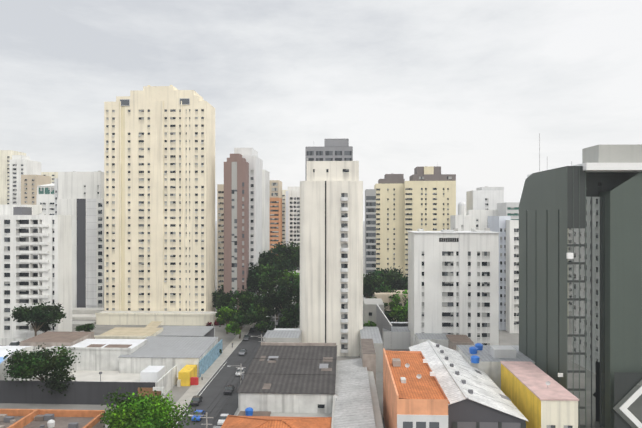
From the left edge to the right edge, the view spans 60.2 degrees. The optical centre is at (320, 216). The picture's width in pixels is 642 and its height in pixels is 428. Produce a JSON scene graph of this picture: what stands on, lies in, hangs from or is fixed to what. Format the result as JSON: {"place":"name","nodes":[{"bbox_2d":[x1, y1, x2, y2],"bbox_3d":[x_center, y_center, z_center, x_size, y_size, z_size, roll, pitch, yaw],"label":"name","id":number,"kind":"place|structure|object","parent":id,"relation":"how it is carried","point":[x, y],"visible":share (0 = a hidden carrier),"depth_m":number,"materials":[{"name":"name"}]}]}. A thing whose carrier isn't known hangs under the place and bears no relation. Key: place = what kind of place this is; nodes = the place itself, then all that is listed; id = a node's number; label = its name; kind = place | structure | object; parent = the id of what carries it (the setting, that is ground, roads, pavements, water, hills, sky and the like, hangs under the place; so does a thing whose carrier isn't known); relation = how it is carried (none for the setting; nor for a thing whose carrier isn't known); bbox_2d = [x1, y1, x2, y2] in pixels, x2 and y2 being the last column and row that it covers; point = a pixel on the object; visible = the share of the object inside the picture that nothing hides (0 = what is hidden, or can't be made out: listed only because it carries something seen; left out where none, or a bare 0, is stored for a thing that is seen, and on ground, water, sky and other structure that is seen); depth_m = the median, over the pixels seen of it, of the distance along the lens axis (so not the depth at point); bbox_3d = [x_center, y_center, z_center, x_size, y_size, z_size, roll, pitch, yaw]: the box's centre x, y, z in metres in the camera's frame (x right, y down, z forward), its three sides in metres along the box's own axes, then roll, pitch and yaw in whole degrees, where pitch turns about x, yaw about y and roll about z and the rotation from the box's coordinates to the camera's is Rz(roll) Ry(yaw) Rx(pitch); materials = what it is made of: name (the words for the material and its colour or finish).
{"place":"outdoors","nodes":[
{"label":"outdoors","id":0,"kind":"place"},
{"bbox_2d":[0,409,104,427],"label":"old brick roofs","id":1,"kind":"structure","parent":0,"point":[34,418],"depth_m":93.96,"materials":[{"name":"brick"}]},
{"bbox_2d":[176,313,282,427],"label":"road","id":2,"kind":"structure","parent":0,"point":[210,393],"depth_m":133.99,"materials":[{"name":"grey asphalt"}]},
{"bbox_2d":[190,396,202,405],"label":"car","id":3,"kind":"object","parent":2,"relation":"on","point":[197,400],"visible":0.94,"depth_m":122.50,"materials":[{"name":"black metal"}]},
{"bbox_2d":[191,410,204,420],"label":"car","id":4,"kind":"object","parent":2,"relation":"on","point":[199,414],"visible":0.71,"depth_m":113.21,"materials":[{"name":"blue metal"}]},
{"bbox_2d":[218,414,229,424],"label":"car","id":5,"kind":"object","parent":2,"relation":"on","point":[222,418],"visible":0.58,"depth_m":111.09,"materials":[{"name":"white metal"}]},
{"bbox_2d":[223,385,234,393],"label":"car","id":6,"kind":"object","parent":2,"relation":"on","point":[229,389],"visible":0.85,"depth_m":130.09,"materials":[{"name":"black metal"}]},
{"bbox_2d":[235,368,244,375],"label":"car","id":7,"kind":"object","parent":2,"relation":"on","point":[243,369],"visible":0.62,"depth_m":145.27,"materials":[{"name":"white metal"}]},
{"bbox_2d":[239,349,246,355],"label":"car","id":8,"kind":"object","parent":2,"relation":"on","point":[243,352],"visible":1,"depth_m":166.27,"materials":[{"name":"silver metal"}]},
{"bbox_2d":[243,335,249,339],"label":"car","id":9,"kind":"object","parent":2,"relation":"on","point":[246,337],"visible":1,"depth_m":186.09,"materials":[{"name":"grey metal"}]},
{"bbox_2d":[246,299,276,332],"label":"tree","id":10,"kind":"object","parent":2,"relation":"on","point":[260,313],"visible":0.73,"depth_m":197.42,"materials":[{"name":"green plant"}]},
{"bbox_2d":[247,262,277,295],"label":"tree","id":11,"kind":"object","parent":2,"relation":"on","point":[253,280],"visible":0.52,"depth_m":230.03,"materials":[{"name":"green plant"}]},
{"bbox_2d":[254,320,274,331],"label":"tree","id":12,"kind":"object","parent":2,"relation":"on","point":[262,325],"visible":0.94,"depth_m":186.97,"materials":[{"name":"green plant"}]},
{"bbox_2d":[256,264,296,319],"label":"tree","id":13,"kind":"object","parent":2,"relation":"on","point":[275,274],"visible":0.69,"depth_m":222.82,"materials":[{"name":"green plant"}]},
{"bbox_2d":[0,221,518,427],"bbox_3d":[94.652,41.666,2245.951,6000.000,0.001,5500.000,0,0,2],"label":"ground","id":14,"kind":"structure","parent":0,"point":[505,338],"depth_m":171.92,"materials":[{"name":"grey concrete"}]},
{"bbox_2d":[6,341,19,345],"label":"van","id":15,"kind":"object","parent":14,"relation":"on","point":[15,343],"visible":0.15,"depth_m":174.34,"materials":[{"name":"white metal"}]},
{"bbox_2d":[0,346,43,380],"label":"building","id":16,"kind":"structure","parent":14,"relation":"on","point":[4,352],"depth_m":135.01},
{"bbox_2d":[0,150,57,214],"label":"apartment buildings","id":17,"kind":"structure","parent":14,"relation":"on","point":[24,180],"depth_m":400.75,"materials":[{"name":"beige concrete"}]},
{"bbox_2d":[0,205,71,337],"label":"apartments","id":18,"kind":"structure","parent":14,"relation":"on","point":[35,257],"depth_m":188.46,"materials":[{"name":"white concrete"}]},
{"bbox_2d":[10,301,65,335],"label":"tree","id":19,"kind":"object","parent":14,"relation":"on","point":[41,317],"visible":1,"depth_m":176.67,"materials":[{"name":"green plant"}]},
{"bbox_2d":[2,343,80,395],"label":"tree","id":20,"kind":"object","parent":14,"relation":"on","point":[23,365],"visible":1,"depth_m":123.42,"materials":[{"name":"green plant"}]},
{"bbox_2d":[54,172,103,307],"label":"high-rise building","id":21,"kind":"structure","parent":14,"relation":"on","point":[79,197],"depth_m":240.46,"materials":[{"name":"white concrete"}]},
{"bbox_2d":[74,323,95,331],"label":"bush","id":22,"kind":"object","parent":14,"relation":"on","point":[87,327],"visible":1,"depth_m":193.76,"materials":[{"name":"green plant"}]},
{"bbox_2d":[0,365,198,404],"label":"yard","id":23,"kind":"structure","parent":14,"relation":"on","point":[88,387],"depth_m":123.22,"materials":[{"name":"grey concrete"}]},
{"bbox_2d":[99,386,197,427],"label":"bright tree","id":24,"kind":"object","parent":14,"relation":"on","point":[141,411],"visible":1,"depth_m":91.34,"materials":[{"name":"green plant"}]},
{"bbox_2d":[95,85,217,325],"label":"beige tower","id":25,"kind":"structure","parent":14,"relation":"on","point":[159,203],"depth_m":218.63,"materials":[{"name":"beige concrete"}]},
{"bbox_2d":[119,336,221,376],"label":"grey shed","id":26,"kind":"structure","parent":14,"relation":"on","point":[203,354],"depth_m":147.99,"materials":[{"name":"grey metal"}]},
{"bbox_2d":[168,322,255,422],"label":"pavements","id":27,"kind":"structure","parent":14,"relation":"on","point":[208,374],"depth_m":148.17,"materials":[{"name":"grey concrete"}]},
{"bbox_2d":[225,321,240,334],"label":"tree","id":28,"kind":"object","parent":27,"relation":"on","point":[232,327],"visible":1,"depth_m":182.25,"materials":[{"name":"green plant"}]},
{"bbox_2d":[188,307,285,427],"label":"utility poles","id":29,"kind":"object","parent":27,"relation":"on","point":[241,367],"visible":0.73,"depth_m":119.84,"materials":[{"name":"metal"}]},
{"bbox_2d":[176,342,562,409],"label":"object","id":30,"kind":"object","parent":27,"relation":"on","point":[323,367],"visible":0.81,"depth_m":118.33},
{"bbox_2d":[206,320,222,325],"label":"bougainvillea","id":31,"kind":"object","parent":14,"relation":"on","point":[215,323],"visible":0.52,"depth_m":210.75,"materials":[{"name":"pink plant"}]},
{"bbox_2d":[212,285,223,309],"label":"tree","id":32,"kind":"object","parent":14,"relation":"on","point":[218,293],"visible":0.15,"depth_m":228.38,"materials":[{"name":"green plant"}]},
{"bbox_2d":[215,306,237,333],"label":"tree","id":33,"kind":"object","parent":14,"relation":"on","point":[222,313],"visible":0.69,"depth_m":194.50,"materials":[{"name":"green plant"}]},
{"bbox_2d":[215,287,257,322],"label":"tree","id":34,"kind":"object","parent":14,"relation":"on","point":[246,298],"visible":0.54,"depth_m":202.56,"materials":[{"name":"green plant"}]},
{"bbox_2d":[0,290,473,384],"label":"low buildings","id":35,"kind":"structure","parent":14,"relation":"on","point":[385,333],"depth_m":173.63,"materials":[{"name":"concrete"}]},
{"bbox_2d":[46,339,146,372],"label":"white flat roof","id":36,"kind":"structure","parent":35,"relation":"on","point":[99,354],"depth_m":146.49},
{"bbox_2d":[20,321,214,350],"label":"roofs","id":37,"kind":"structure","parent":35,"relation":"on","point":[51,338],"depth_m":171.75,"materials":[{"name":"beige concrete"}]},
{"bbox_2d":[230,310,254,338],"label":"tree","id":38,"kind":"object","parent":14,"relation":"on","point":[241,318],"visible":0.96,"depth_m":186.37,"materials":[{"name":"green plant"}]},
{"bbox_2d":[217,148,269,309],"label":"brown tower","id":39,"kind":"structure","parent":14,"relation":"on","point":[243,215],"depth_m":229.03,"materials":[{"name":"brown concrete"}]},
{"bbox_2d":[239,295,266,322],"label":"tree","id":40,"kind":"object","parent":14,"relation":"on","point":[258,297],"visible":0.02,"depth_m":214.36,"materials":[{"name":"green plant"}]},
{"bbox_2d":[258,241,292,273],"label":"tree","id":41,"kind":"object","parent":14,"relation":"on","point":[265,259],"visible":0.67,"depth_m":243.00,"materials":[{"name":"green plant"}]},
{"bbox_2d":[257,279,299,316],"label":"tree","id":42,"kind":"object","parent":14,"relation":"on","point":[280,298],"visible":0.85,"depth_m":201.75,"materials":[{"name":"green plant"}]},
{"bbox_2d":[236,342,336,416],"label":"warehouse","id":43,"kind":"structure","parent":14,"relation":"on","point":[299,380],"depth_m":113.78,"materials":[{"name":"metal"}]},
{"bbox_2d":[273,242,299,300],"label":"tree","id":44,"kind":"object","parent":14,"relation":"on","point":[294,257],"visible":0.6,"depth_m":249.38,"materials":[{"name":"green plant"}]},
{"bbox_2d":[276,316,299,327],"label":"tree","id":45,"kind":"object","parent":14,"relation":"on","point":[286,322],"visible":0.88,"depth_m":183.47,"materials":[{"name":"green plant"}]},
{"bbox_2d":[278,301,299,327],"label":"tree","id":46,"kind":"object","parent":14,"relation":"on","point":[292,311],"visible":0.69,"depth_m":186.72,"materials":[{"name":"green plant"}]},
{"bbox_2d":[278,269,299,300],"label":"tree","id":47,"kind":"object","parent":14,"relation":"on","point":[291,275],"visible":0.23,"depth_m":229.16,"materials":[{"name":"green plant"}]},
{"bbox_2d":[305,139,352,180],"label":"building","id":48,"kind":"structure","parent":14,"relation":"on","point":[336,150],"depth_m":260.24,"materials":[{"name":"grey concrete"}]},
{"bbox_2d":[39,146,489,231],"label":"roof clutter","id":49,"kind":"object","parent":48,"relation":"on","point":[473,229],"visible":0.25,"depth_m":173.72,"materials":[{"name":"concrete"}]},
{"bbox_2d":[300,161,362,355],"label":"tower","id":50,"kind":"structure","parent":14,"relation":"on","point":[331,251],"depth_m":165.09,"materials":[{"name":"white concrete"}]},
{"bbox_2d":[331,358,382,427],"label":"vault roof","id":51,"kind":"structure","parent":14,"relation":"on","point":[356,404],"depth_m":105.45,"materials":[{"name":"concrete"}]},
{"bbox_2d":[363,276,375,297],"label":"tree","id":52,"kind":"object","parent":14,"relation":"on","point":[366,291],"visible":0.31,"depth_m":233.23,"materials":[{"name":"green plant"}]},
{"bbox_2d":[363,320,375,326],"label":"tree","id":53,"kind":"object","parent":14,"relation":"on","point":[370,324],"visible":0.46,"depth_m":186.78,"materials":[{"name":"green plant"}]},
{"bbox_2d":[363,268,395,296],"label":"tree","id":54,"kind":"object","parent":14,"relation":"on","point":[378,278],"visible":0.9,"depth_m":230.85,"materials":[{"name":"green plant"}]},
{"bbox_2d":[372,282,396,297],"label":"tree","id":55,"kind":"object","parent":14,"relation":"on","point":[386,288],"visible":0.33,"depth_m":219.54,"materials":[{"name":"green plant"}]},
{"bbox_2d":[374,264,405,288],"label":"tree","id":56,"kind":"object","parent":14,"relation":"on","point":[398,275],"visible":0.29,"depth_m":237.27,"materials":[{"name":"green plant"}]},
{"bbox_2d":[384,310,395,321],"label":"tree","id":57,"kind":"object","parent":14,"relation":"on","point":[388,316],"visible":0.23,"depth_m":199.66,"materials":[{"name":"green plant"}]},
{"bbox_2d":[388,301,407,321],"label":"tree","id":58,"kind":"object","parent":14,"relation":"on","point":[400,312],"visible":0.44,"depth_m":196.45,"materials":[{"name":"green plant"}]},
{"bbox_2d":[388,289,407,309],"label":"tree","id":59,"kind":"object","parent":14,"relation":"on","point":[395,298],"visible":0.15,"depth_m":212.38,"materials":[{"name":"green plant"}]},
{"bbox_2d":[394,275,407,289],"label":"tree","id":60,"kind":"object","parent":14,"relation":"on","point":[403,284],"visible":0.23,"depth_m":231.79,"materials":[{"name":"green plant"}]},
{"bbox_2d":[407,216,518,346],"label":"apartments","id":61,"kind":"structure","parent":14,"relation":"on","point":[463,283],"depth_m":163.75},
{"bbox_2d":[409,340,528,427],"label":"warehouse roof","id":62,"kind":"structure","parent":14,"relation":"on","point":[471,405],"depth_m":99.97,"materials":[{"name":"sheet metal"},{"name":"concrete"}]},
{"bbox_2d":[450,187,519,230],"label":"apartment buildings","id":63,"kind":"structure","parent":14,"relation":"on","point":[478,207],"depth_m":297.24,"materials":[{"name":"white concrete"}]},
{"bbox_2d":[456,343,534,389],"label":"building","id":64,"kind":"structure","parent":14,"relation":"on","point":[486,359],"depth_m":127.32,"materials":[{"name":"grey concrete"}]},
{"bbox_2d":[500,361,578,427],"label":"low building","id":65,"kind":"structure","parent":14,"relation":"on","point":[536,400],"depth_m":101.04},
{"bbox_2d":[519,133,641,427],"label":"green office","id":66,"kind":"structure","parent":14,"relation":"on","point":[580,277],"depth_m":108.83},
{"bbox_2d":[221,415,331,427],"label":"tiled roof","id":67,"kind":"structure","parent":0,"point":[232,421],"depth_m":92.08,"materials":[{"name":"tile"}]},
{"bbox_2d":[0,0,641,220],"label":"sky","id":68,"kind":"structure","parent":0,"point":[468,89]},
{"bbox_2d":[270,180,375,275],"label":"apartment buildings","id":69,"kind":"structure","parent":0,"point":[284,216],"depth_m":390.60,"materials":[{"name":"white concrete"}]},
{"bbox_2d":[374,166,455,276],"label":"twin towers","id":70,"kind":"structure","parent":0,"point":[424,198],"depth_m":333.63,"materials":[{"name":"beige concrete"}]},
{"bbox_2d":[383,348,449,427],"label":"salmon building","id":71,"kind":"structure","parent":0,"point":[411,399],"depth_m":91.04,"materials":[{"name":"concrete"}]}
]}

